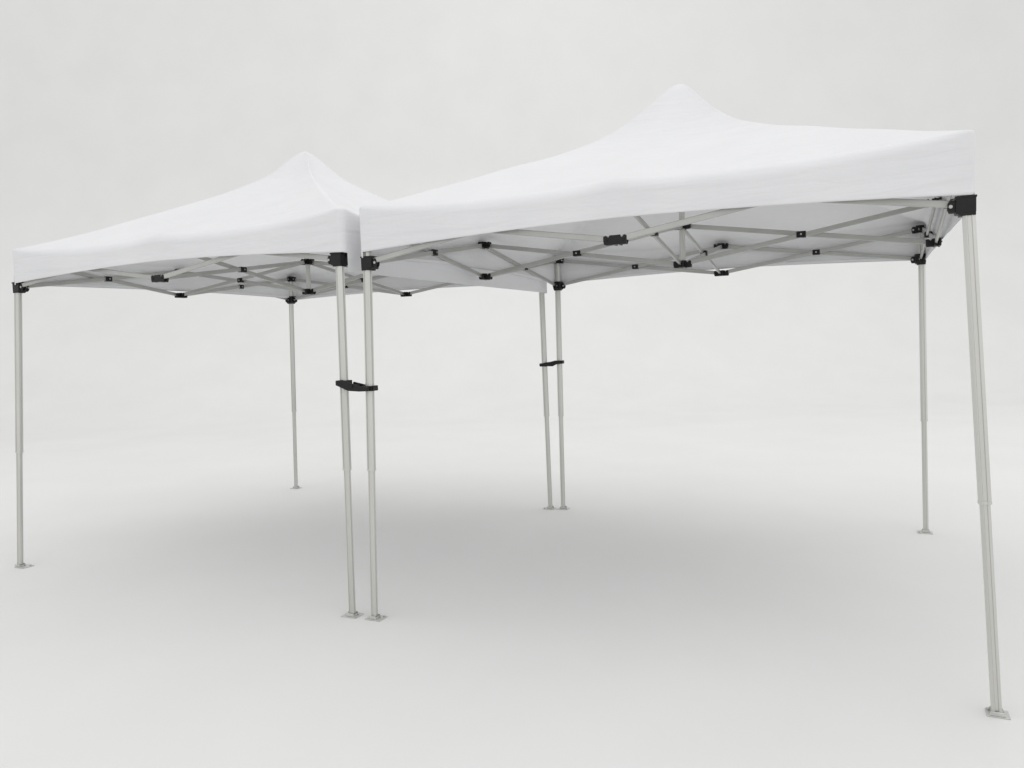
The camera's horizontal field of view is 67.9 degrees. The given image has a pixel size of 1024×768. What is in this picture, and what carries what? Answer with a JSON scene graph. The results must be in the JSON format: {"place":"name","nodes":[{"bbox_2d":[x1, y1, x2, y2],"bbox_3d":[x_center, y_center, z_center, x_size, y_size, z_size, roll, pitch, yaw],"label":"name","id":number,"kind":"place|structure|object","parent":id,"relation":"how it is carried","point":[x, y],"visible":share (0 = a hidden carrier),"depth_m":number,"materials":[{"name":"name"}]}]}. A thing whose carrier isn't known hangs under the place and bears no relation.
{"place":"outdoors","nodes":[
{"label":"outdoors","id":0,"kind":"place"},
{"bbox_2d":[0,0,1023,767],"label":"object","id":1,"kind":"structure","parent":0,"point":[730,558],"depth_m":12.25,"materials":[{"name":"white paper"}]},
{"bbox_2d":[11,151,555,618],"bbox_3d":[-1.747,-0.329,6.508,3.283,3.248,3.218,0,4,25],"label":"pop up canopy","id":2,"kind":"object","parent":1,"relation":"on","point":[289,231],"visible":0.84,"depth_m":5.66,"materials":[{"name":"fabric"}]},
{"bbox_2d":[335,380,377,391],"bbox_3d":[-0.911,0.007,4.453,0.250,0.068,0.102,0,4,25],"label":"leg clamp","id":3,"kind":"object","parent":2,"relation":"attached to","point":[348,385],"visible":0.99,"depth_m":4.42,"materials":[{"name":"black plastic"}]},
{"bbox_2d":[539,360,563,366],"bbox_3d":[0.376,-0.195,7.163,0.223,0.054,0.107,0,4,25],"label":"leg clamp","id":4,"kind":"object","parent":2,"relation":"attached to","point":[552,363],"visible":1,"depth_m":7.12,"materials":[{"name":"black plastic"}]},
{"bbox_2d":[359,84,1010,719],"bbox_3d":[1.201,-0.357,5.127,3.224,3.278,3.150,0,4,25],"label":"pop up canopy","id":5,"kind":"object","parent":1,"relation":"on","point":[679,178],"visible":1,"depth_m":4.30,"materials":[{"name":"fabric"}]}
]}

